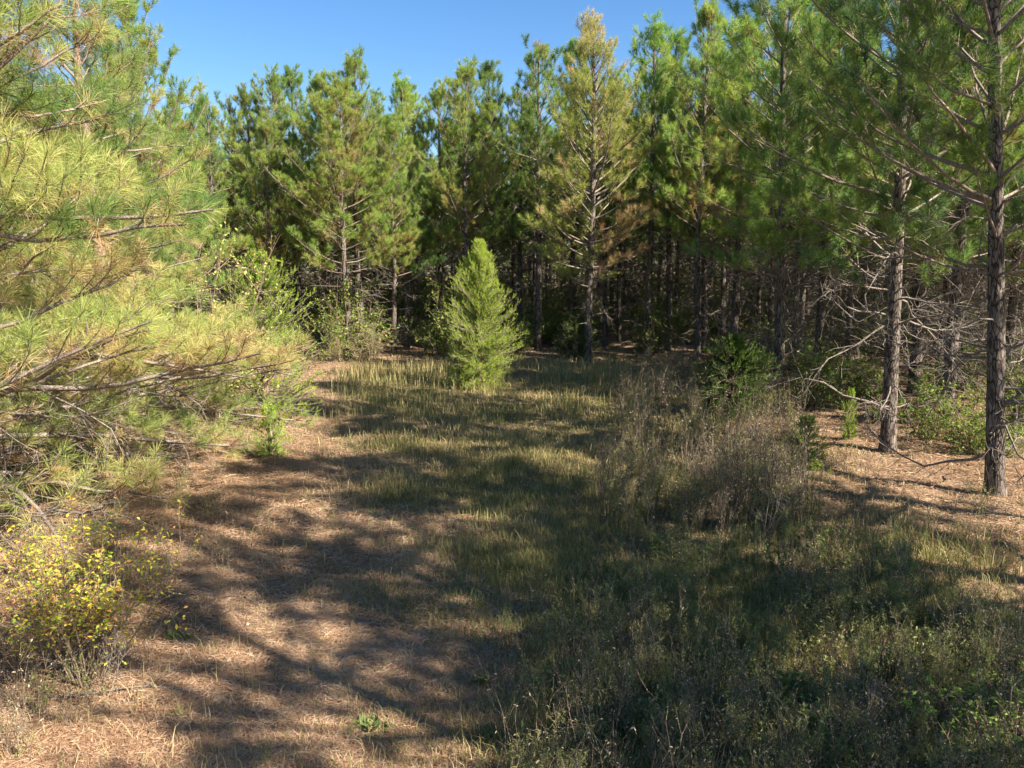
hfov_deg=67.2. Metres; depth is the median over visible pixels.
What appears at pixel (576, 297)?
leafy shrub
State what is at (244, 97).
pine tree
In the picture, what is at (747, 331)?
leafy shrub
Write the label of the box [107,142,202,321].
pine tree
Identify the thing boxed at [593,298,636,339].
leafy shrub
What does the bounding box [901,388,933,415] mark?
leafy shrub
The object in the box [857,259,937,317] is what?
leafy shrub
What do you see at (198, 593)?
fallen stick
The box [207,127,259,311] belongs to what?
pine tree
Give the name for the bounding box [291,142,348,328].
pine tree
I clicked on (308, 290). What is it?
leafy shrub
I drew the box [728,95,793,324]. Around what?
pine tree
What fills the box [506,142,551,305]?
pine tree
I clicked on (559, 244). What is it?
pine tree
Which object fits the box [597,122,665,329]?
pine tree
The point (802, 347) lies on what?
leafy shrub
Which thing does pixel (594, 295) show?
leafy shrub
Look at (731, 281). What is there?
pine tree
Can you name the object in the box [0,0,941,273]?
sky
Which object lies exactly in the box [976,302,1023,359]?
leafy shrub
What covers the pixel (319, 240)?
pine tree
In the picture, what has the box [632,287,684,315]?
leafy shrub
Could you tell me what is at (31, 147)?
pine tree
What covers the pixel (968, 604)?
bare shrub
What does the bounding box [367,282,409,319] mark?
leafy shrub
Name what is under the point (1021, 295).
pine tree
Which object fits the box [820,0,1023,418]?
pine tree
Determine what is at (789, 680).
green weeds
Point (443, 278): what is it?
leafy shrub
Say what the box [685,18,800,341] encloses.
pine tree
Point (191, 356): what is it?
pine tree
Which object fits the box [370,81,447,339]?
pine tree
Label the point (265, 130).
pine tree
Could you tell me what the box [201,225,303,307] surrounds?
leafy shrub
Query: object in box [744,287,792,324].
leafy shrub
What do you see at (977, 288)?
pine tree
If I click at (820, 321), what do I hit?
pine tree
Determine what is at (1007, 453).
leafy shrub
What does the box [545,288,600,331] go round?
leafy shrub
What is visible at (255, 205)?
pine tree
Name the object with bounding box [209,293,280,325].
leafy shrub
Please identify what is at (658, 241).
pine tree
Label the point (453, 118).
pine tree
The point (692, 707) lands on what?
bare shrub
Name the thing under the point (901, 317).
leafy shrub
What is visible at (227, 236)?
pine tree
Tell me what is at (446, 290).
leafy shrub
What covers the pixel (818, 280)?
pine tree
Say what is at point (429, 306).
leafy shrub
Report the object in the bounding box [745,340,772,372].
leafy shrub
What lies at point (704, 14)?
pine tree
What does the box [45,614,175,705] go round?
bare shrub
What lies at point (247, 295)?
leafy shrub
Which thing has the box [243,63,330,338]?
pine tree
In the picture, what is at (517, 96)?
pine tree
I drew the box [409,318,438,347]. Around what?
leafy shrub
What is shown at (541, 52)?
pine tree
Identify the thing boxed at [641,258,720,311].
leafy shrub
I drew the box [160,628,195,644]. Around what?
leafy rosette
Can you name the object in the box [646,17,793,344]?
pine tree
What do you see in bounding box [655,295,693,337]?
leafy shrub
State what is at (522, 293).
leafy shrub
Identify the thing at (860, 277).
pine tree
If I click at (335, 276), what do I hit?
pine tree
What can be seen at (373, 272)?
pine tree
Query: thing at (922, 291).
pine tree
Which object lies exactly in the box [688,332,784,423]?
cedar bush
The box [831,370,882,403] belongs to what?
leafy shrub
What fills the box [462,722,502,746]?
leafy rosette
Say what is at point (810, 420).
cedar seedling
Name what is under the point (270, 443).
cedar seedling
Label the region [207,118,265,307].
pine tree
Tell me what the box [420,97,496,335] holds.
pine tree
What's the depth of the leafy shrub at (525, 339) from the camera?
29.39 m
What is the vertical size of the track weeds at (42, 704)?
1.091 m
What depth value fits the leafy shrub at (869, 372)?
22.40 m
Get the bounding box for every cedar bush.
[552,310,602,360]
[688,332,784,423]
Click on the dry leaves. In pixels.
(386, 624)
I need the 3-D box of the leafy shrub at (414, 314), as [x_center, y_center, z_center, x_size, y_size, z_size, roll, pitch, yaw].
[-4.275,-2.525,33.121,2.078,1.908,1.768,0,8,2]
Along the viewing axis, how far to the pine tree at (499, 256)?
43.84 m
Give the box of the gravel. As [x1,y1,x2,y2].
[12,422,1006,764]
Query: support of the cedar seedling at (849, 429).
on the ground at (412, 352)
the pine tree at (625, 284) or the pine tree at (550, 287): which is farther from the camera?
the pine tree at (550, 287)
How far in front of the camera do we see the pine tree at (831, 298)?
38.59 m
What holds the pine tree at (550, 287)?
on the ground at (412, 352)
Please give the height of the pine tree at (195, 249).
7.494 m
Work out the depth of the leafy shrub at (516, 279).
46.87 m
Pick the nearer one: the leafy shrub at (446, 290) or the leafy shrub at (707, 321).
the leafy shrub at (707, 321)
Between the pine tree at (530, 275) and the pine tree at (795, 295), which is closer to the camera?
the pine tree at (795, 295)
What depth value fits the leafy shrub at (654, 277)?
45.41 m
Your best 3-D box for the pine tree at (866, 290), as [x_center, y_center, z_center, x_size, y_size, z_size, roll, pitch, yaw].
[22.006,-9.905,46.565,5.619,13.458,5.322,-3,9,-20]
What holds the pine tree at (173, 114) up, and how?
on the ground at (412, 352)
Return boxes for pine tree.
[0,0,228,611]
[0,0,272,571]
[0,0,329,495]
[0,40,155,428]
[0,50,68,408]
[0,67,87,344]
[1,98,80,347]
[2,25,251,436]
[11,80,106,346]
[44,73,123,294]
[60,92,128,295]
[68,0,253,402]
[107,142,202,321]
[135,126,224,322]
[137,111,232,330]
[155,91,222,318]
[163,143,240,317]
[169,89,265,312]
[180,110,233,313]
[184,114,250,314]
[194,132,244,305]
[199,81,311,309]
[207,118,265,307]
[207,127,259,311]
[210,115,308,348]
[214,61,326,345]
[224,139,276,298]
[227,141,275,269]
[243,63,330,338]
[250,75,420,357]
[256,67,365,350]
[256,117,315,329]
[265,160,323,339]
[281,147,326,313]
[291,44,413,351]
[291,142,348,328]
[297,109,402,322]
[302,147,341,307]
[305,164,318,312]
[308,150,371,328]
[312,202,352,312]
[328,163,385,312]
[335,134,388,315]
[338,87,428,342]
[345,110,445,353]
[347,134,422,322]
[361,69,462,347]
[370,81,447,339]
[381,82,490,334]
[382,129,443,304]
[384,135,449,322]
[397,52,524,347]
[404,139,445,294]
[417,127,472,331]
[419,98,507,317]
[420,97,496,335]
[429,117,460,291]
[444,138,518,309]
[447,58,535,338]
[448,92,528,341]
[457,209,522,290]
[460,83,577,324]
[470,173,517,294]
[472,33,603,350]
[485,119,558,336]
[499,91,567,330]
[502,132,566,316]
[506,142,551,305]
[515,131,569,317]
[518,7,660,361]
[526,95,614,322]
[526,134,568,293]
[528,37,636,337]
[531,116,612,337]
[532,111,579,296]
[544,136,600,329]
[546,79,656,346]
[554,75,659,340]
[555,124,612,315]
[580,95,665,342]
[582,8,711,354]
[583,115,628,322]
[594,107,657,331]
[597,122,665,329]
[616,24,714,349]
[621,0,758,361]
[622,63,701,331]
[627,117,691,320]
[630,110,664,314]
[632,31,758,355]
[638,88,720,342]
[640,209,700,290]
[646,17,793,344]
[654,94,731,334]
[664,96,748,332]
[665,128,732,300]
[668,94,776,350]
[674,0,908,390]
[678,63,766,341]
[681,184,750,312]
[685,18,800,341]
[707,244,767,331]
[713,103,795,340]
[714,0,1023,453]
[716,0,917,378]
[716,252,768,322]
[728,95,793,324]
[729,242,775,328]
[733,33,826,352]
[745,65,823,323]
[749,10,863,369]
[753,15,864,368]
[761,53,881,351]
[773,120,845,333]
[781,0,1023,496]
[787,63,858,337]
[788,22,913,366]
[804,0,1023,394]
[811,201,863,330]
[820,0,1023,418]
[825,161,885,335]
[827,80,891,349]
[828,175,880,326]
[831,142,906,344]
[839,265,883,320]
[843,247,877,315]
[855,147,908,320]
[856,33,986,382]
[858,239,930,309]
[862,43,1022,385]
[867,147,964,353]
[872,70,1023,369]
[905,140,1023,359]
[913,15,1023,394]
[929,213,1023,352]
[934,261,1008,326]
[937,22,1023,397]
[950,206,1023,358]
[962,150,1023,368]
[962,206,1021,339]
[1004,236,1023,332]
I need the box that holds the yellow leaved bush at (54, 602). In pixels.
[0,490,201,688]
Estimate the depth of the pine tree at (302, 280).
45.11 m
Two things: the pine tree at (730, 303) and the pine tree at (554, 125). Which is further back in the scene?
the pine tree at (554, 125)
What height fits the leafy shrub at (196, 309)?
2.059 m
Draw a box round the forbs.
[253,355,1017,767]
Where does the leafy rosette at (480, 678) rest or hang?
on the ground at (412, 352)
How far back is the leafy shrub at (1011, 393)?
14.96 m
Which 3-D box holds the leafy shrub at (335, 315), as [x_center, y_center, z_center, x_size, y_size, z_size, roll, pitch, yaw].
[-6.246,-2.259,27.625,2.835,3.060,3.332,5,10,29]
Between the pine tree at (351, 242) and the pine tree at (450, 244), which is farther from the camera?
the pine tree at (450, 244)
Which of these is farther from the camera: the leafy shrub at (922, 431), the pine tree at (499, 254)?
the pine tree at (499, 254)
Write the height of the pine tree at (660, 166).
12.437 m
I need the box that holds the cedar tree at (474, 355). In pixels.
[441,237,529,392]
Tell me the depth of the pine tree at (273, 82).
30.55 m
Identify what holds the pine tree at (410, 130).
on the ground at (412, 352)
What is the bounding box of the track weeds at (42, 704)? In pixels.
[0,338,1023,759]
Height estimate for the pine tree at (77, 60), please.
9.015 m
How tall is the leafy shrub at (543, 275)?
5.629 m
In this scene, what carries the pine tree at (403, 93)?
on the ground at (412, 352)
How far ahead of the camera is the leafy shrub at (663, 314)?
34.20 m
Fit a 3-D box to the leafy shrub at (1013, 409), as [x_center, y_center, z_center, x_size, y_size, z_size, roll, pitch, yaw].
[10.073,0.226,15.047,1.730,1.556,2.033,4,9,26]
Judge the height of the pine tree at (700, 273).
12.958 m
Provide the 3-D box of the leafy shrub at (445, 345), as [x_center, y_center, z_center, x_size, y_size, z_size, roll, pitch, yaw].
[-2.453,-2.409,28.519,2.799,3.021,3.290,-4,9,-25]
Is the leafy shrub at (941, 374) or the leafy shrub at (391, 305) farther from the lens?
the leafy shrub at (391, 305)
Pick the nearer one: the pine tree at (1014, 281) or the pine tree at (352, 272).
the pine tree at (1014, 281)
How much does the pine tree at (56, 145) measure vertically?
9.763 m
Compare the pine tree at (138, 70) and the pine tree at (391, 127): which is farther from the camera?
the pine tree at (391, 127)
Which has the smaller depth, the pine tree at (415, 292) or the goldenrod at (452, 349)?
the goldenrod at (452, 349)
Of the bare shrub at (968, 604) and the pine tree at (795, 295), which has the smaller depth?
the bare shrub at (968, 604)
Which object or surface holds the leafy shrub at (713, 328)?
on the ground at (412, 352)
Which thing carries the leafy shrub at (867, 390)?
on the ground at (412, 352)
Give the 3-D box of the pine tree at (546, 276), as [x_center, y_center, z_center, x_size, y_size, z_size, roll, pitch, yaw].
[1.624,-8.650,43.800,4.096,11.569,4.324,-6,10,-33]
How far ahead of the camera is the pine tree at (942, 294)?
21.16 m
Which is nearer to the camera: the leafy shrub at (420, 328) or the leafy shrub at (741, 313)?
the leafy shrub at (420, 328)
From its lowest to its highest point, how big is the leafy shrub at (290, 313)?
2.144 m
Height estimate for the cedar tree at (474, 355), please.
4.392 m
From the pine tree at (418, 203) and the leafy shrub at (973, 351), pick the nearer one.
the leafy shrub at (973, 351)
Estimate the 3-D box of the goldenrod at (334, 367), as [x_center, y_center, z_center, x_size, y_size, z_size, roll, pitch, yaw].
[-5.655,-1.010,24.543,0.660,1.471,0.641,-4,26,-24]
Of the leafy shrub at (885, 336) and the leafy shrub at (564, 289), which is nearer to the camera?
the leafy shrub at (885, 336)
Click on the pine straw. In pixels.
(126, 754)
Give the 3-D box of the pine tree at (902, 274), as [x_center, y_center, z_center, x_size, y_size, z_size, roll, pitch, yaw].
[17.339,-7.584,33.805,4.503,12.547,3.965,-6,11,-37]
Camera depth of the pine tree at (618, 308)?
33.59 m
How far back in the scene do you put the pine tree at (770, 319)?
29.80 m
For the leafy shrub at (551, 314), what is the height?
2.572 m
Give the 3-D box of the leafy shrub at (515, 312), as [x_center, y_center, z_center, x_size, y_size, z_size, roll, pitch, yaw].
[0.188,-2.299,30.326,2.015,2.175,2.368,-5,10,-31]
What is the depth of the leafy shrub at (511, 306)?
37.83 m
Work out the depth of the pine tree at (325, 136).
27.19 m
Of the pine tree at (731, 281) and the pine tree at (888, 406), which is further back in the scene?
the pine tree at (731, 281)
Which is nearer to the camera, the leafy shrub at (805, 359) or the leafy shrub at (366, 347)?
the leafy shrub at (805, 359)
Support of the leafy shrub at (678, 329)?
on the ground at (412, 352)
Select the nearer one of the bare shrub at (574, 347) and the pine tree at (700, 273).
the bare shrub at (574, 347)
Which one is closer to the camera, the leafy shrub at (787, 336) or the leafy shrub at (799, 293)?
the leafy shrub at (787, 336)
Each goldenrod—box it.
[324,332,343,370]
[448,326,459,365]
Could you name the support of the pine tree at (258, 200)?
on the ground at (412, 352)
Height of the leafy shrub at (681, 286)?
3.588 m
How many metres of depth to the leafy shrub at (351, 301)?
35.50 m
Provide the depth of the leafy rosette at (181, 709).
5.51 m
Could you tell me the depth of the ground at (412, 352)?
11.65 m
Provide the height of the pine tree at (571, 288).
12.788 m
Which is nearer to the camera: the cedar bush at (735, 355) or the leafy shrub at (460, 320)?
the cedar bush at (735, 355)
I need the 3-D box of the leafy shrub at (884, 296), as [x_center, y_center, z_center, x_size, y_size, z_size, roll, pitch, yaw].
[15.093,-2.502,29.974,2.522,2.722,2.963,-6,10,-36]
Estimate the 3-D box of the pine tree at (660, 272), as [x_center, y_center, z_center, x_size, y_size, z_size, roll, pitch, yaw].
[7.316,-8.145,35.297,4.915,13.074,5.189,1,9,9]
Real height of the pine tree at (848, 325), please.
12.683 m
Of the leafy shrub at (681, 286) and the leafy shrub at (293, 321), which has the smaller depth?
the leafy shrub at (293, 321)
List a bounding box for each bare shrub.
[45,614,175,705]
[393,629,422,683]
[561,333,590,358]
[643,681,739,737]
[751,484,799,544]
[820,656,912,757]
[873,538,943,595]
[916,581,1005,640]
[953,475,982,503]
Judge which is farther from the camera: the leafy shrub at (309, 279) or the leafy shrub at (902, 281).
the leafy shrub at (309, 279)
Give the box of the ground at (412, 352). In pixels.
[0,274,1023,767]
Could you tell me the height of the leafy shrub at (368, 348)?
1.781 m
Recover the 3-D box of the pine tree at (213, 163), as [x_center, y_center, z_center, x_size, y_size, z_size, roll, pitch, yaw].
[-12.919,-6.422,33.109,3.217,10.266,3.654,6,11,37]
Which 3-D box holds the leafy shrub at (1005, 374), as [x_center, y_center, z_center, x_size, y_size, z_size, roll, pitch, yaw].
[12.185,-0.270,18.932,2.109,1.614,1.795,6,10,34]
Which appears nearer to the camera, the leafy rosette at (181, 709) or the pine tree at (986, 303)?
the leafy rosette at (181, 709)
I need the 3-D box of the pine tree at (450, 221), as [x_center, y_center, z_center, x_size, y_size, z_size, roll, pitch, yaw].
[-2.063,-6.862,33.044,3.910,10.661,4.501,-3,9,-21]
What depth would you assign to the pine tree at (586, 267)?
42.53 m
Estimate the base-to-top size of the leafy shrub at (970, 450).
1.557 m
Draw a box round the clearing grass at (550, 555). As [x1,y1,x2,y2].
[0,349,1023,767]
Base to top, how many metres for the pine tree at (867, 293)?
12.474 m
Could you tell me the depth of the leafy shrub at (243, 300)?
30.06 m
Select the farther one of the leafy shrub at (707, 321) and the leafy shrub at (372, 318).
the leafy shrub at (707, 321)
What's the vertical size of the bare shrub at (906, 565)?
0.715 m
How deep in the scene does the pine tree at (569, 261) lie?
39.60 m
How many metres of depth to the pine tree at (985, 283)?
33.32 m
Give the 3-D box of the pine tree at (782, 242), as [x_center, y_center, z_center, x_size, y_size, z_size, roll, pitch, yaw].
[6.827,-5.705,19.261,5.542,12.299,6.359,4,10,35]
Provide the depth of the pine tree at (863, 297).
33.23 m
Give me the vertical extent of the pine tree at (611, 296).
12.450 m
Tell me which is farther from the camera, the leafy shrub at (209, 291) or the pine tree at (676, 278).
the leafy shrub at (209, 291)
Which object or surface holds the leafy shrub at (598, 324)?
on the ground at (412, 352)
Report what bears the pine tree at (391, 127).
on the ground at (412, 352)
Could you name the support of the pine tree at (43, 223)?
on the ground at (412, 352)
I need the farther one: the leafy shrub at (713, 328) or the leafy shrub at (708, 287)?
the leafy shrub at (708, 287)
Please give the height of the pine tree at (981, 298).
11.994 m
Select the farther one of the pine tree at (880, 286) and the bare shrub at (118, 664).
the pine tree at (880, 286)
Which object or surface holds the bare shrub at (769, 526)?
on the ground at (412, 352)
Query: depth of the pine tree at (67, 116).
29.70 m
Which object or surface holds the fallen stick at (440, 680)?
on the pine straw
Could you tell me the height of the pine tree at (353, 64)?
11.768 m
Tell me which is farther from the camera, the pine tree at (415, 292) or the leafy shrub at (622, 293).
the leafy shrub at (622, 293)
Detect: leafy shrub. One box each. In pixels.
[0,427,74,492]
[147,205,292,442]
[158,267,229,305]
[169,294,212,319]
[185,245,340,429]
[185,298,208,325]
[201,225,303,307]
[205,279,284,345]
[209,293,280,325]
[238,280,319,346]
[270,298,298,336]
[277,280,317,327]
[284,234,367,310]
[285,277,334,333]
[288,263,319,289]
[303,277,386,334]
[303,278,393,360]
[312,277,405,354]
[329,294,356,333]
[335,228,449,315]
[339,318,385,358]
[339,321,398,375]
[340,305,389,350]
[351,293,411,344]
[352,255,437,303]
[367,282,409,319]
[374,274,430,335]
[379,290,417,331]
[387,264,457,317]
[387,304,432,345]
[397,288,451,333]
[398,278,490,357]
[402,291,450,332]
[405,305,456,353]
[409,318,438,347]
[415,246,516,316]
[420,265,460,320]
[430,299,494,346]
[486,298,529,344]
[493,298,547,349]
[494,244,552,310]
[498,286,533,329]
[500,273,532,318]
[501,312,544,352]
[504,288,533,327]
[508,253,567,304]
[510,258,567,306]
[510,288,566,344]
[512,298,567,343]
[517,318,534,346]
[545,283,616,336]
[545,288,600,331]
[546,266,608,318]
[578,275,621,310]
[580,238,693,324]
[583,308,615,339]
[592,300,602,324]
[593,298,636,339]
[607,266,643,316]
[614,236,683,314]
[615,311,631,332]
[619,309,676,354]
[621,292,688,351]
[628,284,694,341]
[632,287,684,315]
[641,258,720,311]
[651,282,693,336]
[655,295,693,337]
[656,265,701,318]
[657,256,750,317]
[659,304,692,344]
[680,256,767,306]
[688,305,717,338]
[692,288,745,344]
[710,293,754,331]
[731,260,792,306]
[740,288,789,333]
[740,321,756,348]
[742,307,790,345]
[743,322,803,373]
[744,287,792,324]
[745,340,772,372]
[748,259,841,317]
[759,294,839,354]
[767,338,852,409]
[769,329,826,370]
[776,338,864,393]
[785,337,830,375]
[791,373,845,406]
[814,296,870,351]
[815,346,880,399]
[822,348,850,373]
[827,257,879,319]
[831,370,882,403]
[834,366,929,421]
[844,284,929,328]
[852,349,883,383]
[854,285,935,351]
[855,313,885,353]
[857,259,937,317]
[862,312,928,355]
[867,291,938,343]
[869,371,975,444]
[886,669,1023,767]
[900,315,933,353]
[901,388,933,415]
[908,361,968,404]
[923,335,1021,390]
[923,351,985,389]
[927,377,1023,456]
[941,411,974,443]
[956,341,1023,397]
[961,312,983,354]
[963,408,1023,445]
[963,417,1023,458]
[971,323,1023,368]
[973,355,1023,429]
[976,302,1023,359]
[1005,368,1023,428]
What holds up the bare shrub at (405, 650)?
on the ground at (412, 352)
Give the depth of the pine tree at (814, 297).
34.20 m
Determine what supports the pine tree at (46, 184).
on the ground at (412, 352)
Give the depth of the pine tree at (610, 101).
25.92 m
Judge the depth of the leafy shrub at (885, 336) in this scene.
28.77 m
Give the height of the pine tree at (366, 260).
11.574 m
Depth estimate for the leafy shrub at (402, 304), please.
36.78 m
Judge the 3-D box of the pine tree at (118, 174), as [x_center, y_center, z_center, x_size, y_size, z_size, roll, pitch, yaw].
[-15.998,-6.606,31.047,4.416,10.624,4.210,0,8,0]
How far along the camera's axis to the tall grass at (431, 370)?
15.24 m
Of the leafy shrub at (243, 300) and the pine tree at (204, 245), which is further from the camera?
the pine tree at (204, 245)
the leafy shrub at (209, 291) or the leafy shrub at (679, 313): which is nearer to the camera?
the leafy shrub at (679, 313)
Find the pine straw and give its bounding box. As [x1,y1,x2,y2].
[0,342,1023,767]
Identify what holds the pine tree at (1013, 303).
on the ground at (412, 352)
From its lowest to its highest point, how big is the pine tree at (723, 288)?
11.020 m
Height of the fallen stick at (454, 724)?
0.067 m
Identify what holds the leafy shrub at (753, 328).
on the ground at (412, 352)
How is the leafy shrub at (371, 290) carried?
on the ground at (412, 352)
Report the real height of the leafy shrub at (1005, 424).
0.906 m
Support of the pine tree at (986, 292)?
on the ground at (412, 352)
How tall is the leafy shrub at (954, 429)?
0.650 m
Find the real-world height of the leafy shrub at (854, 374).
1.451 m
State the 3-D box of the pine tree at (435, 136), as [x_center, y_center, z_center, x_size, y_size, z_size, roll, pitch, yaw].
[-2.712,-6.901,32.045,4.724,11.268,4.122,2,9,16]
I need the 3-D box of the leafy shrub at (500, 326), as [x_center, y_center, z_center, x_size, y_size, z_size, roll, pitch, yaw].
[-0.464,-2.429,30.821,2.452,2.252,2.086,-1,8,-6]
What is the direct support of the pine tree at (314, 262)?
on the ground at (412, 352)
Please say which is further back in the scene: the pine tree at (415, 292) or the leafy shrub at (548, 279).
the leafy shrub at (548, 279)
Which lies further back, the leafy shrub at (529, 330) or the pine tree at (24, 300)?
the leafy shrub at (529, 330)
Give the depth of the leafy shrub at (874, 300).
34.24 m
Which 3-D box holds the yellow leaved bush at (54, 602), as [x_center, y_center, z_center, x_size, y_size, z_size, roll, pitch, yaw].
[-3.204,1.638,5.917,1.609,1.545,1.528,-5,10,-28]
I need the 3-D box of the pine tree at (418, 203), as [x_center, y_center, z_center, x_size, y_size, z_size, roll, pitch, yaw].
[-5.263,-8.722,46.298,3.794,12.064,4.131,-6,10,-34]
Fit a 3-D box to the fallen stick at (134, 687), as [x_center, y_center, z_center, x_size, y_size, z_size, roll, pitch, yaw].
[-3.010,2.331,5.722,1.550,0.165,0.230,0,8,0]
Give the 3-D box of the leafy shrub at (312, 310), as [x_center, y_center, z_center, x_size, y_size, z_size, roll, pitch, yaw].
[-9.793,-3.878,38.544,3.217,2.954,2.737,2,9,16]
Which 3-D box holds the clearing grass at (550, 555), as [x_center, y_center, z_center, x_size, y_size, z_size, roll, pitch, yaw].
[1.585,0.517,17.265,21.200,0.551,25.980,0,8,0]
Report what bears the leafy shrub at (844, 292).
on the ground at (412, 352)
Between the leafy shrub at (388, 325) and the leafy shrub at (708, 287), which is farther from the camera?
the leafy shrub at (708, 287)
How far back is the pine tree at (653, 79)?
28.24 m
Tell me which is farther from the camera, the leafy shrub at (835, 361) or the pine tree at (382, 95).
the pine tree at (382, 95)
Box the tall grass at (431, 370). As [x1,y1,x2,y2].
[177,352,1021,688]
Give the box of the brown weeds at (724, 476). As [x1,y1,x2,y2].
[582,329,837,535]
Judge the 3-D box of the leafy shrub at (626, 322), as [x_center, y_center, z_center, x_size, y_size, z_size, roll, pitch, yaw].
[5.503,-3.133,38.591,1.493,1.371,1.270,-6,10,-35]
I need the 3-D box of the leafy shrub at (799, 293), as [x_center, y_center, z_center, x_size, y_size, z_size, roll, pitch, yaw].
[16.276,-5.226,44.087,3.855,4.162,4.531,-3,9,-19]
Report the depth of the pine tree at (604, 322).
31.82 m
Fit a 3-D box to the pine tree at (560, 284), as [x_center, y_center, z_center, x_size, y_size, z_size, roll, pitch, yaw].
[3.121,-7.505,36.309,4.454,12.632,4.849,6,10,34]
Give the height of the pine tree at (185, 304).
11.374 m
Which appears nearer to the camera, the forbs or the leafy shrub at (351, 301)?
the forbs
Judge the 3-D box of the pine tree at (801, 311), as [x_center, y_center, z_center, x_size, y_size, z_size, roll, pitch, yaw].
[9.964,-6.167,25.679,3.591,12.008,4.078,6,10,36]
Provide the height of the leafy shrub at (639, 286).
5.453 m
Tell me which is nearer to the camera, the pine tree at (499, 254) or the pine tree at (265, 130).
the pine tree at (265, 130)
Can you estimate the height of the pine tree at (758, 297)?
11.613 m
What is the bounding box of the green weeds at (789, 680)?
[492,416,1023,767]
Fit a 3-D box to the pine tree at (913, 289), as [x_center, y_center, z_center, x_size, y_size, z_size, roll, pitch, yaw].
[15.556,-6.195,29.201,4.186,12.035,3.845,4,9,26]
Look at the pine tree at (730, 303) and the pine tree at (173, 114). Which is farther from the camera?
the pine tree at (730, 303)
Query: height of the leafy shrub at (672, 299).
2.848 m
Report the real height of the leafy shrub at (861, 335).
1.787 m
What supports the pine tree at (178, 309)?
on the ground at (412, 352)
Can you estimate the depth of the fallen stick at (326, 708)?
5.67 m
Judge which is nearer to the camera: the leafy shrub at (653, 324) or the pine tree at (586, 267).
the leafy shrub at (653, 324)
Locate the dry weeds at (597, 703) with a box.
[475,344,1023,767]
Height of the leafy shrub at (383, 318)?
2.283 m
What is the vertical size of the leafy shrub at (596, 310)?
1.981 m
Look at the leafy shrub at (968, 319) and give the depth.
29.34 m
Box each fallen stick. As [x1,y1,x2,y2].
[2,685,216,703]
[140,586,196,650]
[156,593,244,600]
[288,700,359,711]
[418,660,457,703]
[431,700,484,741]
[809,463,860,478]
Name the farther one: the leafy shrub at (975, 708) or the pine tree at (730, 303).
the pine tree at (730, 303)
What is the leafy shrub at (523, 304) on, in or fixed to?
on the ground at (412, 352)
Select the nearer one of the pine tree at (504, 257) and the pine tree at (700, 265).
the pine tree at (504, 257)
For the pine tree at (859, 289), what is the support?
on the ground at (412, 352)
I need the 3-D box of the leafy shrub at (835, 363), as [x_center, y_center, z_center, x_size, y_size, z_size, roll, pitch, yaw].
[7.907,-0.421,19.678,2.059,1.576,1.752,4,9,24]
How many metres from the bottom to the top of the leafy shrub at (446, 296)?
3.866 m
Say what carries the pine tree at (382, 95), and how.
on the ground at (412, 352)
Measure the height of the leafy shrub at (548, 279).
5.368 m
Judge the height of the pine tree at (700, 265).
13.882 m
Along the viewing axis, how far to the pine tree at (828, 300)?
36.47 m
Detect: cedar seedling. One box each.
[249,403,294,456]
[777,410,829,470]
[839,388,859,440]
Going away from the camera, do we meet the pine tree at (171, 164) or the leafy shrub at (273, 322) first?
the leafy shrub at (273, 322)
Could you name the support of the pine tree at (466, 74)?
on the ground at (412, 352)
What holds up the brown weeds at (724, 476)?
on the ground at (412, 352)
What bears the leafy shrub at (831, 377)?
on the ground at (412, 352)
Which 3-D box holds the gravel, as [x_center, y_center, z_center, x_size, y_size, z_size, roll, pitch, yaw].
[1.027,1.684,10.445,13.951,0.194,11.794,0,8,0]
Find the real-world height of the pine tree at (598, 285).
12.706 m
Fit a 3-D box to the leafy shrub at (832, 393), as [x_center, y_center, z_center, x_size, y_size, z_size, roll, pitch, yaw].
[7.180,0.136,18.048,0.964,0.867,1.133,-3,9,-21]
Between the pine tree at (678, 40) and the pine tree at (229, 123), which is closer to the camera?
the pine tree at (678, 40)
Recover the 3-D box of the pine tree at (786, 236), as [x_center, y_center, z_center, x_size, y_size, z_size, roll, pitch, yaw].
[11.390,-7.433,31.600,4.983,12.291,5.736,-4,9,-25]
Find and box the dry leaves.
[6,444,1021,767]
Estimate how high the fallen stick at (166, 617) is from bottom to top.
0.219 m
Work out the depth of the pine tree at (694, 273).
36.78 m
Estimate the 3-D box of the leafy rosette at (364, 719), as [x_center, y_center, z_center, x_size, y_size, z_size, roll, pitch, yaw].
[-1.008,2.411,5.481,0.331,0.117,0.285,8,11,42]
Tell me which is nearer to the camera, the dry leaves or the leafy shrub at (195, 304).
the dry leaves
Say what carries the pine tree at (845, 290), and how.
on the ground at (412, 352)
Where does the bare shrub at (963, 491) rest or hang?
on the ground at (412, 352)
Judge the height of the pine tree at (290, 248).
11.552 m
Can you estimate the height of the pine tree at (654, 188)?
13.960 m
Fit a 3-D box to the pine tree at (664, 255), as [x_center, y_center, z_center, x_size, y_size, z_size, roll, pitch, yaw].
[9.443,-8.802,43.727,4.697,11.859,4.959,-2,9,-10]
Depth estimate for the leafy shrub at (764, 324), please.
31.66 m
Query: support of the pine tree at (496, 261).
on the ground at (412, 352)
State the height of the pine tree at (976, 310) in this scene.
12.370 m
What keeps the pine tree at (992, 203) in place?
on the ground at (412, 352)
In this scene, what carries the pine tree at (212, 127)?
on the ground at (412, 352)
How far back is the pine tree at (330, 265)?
38.56 m
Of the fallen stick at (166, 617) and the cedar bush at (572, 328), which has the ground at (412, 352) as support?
the cedar bush at (572, 328)
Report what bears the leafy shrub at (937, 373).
on the ground at (412, 352)
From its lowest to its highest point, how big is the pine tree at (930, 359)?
12.635 m
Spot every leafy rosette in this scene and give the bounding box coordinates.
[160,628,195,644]
[168,706,190,721]
[347,709,396,739]
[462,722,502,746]
[467,670,494,686]

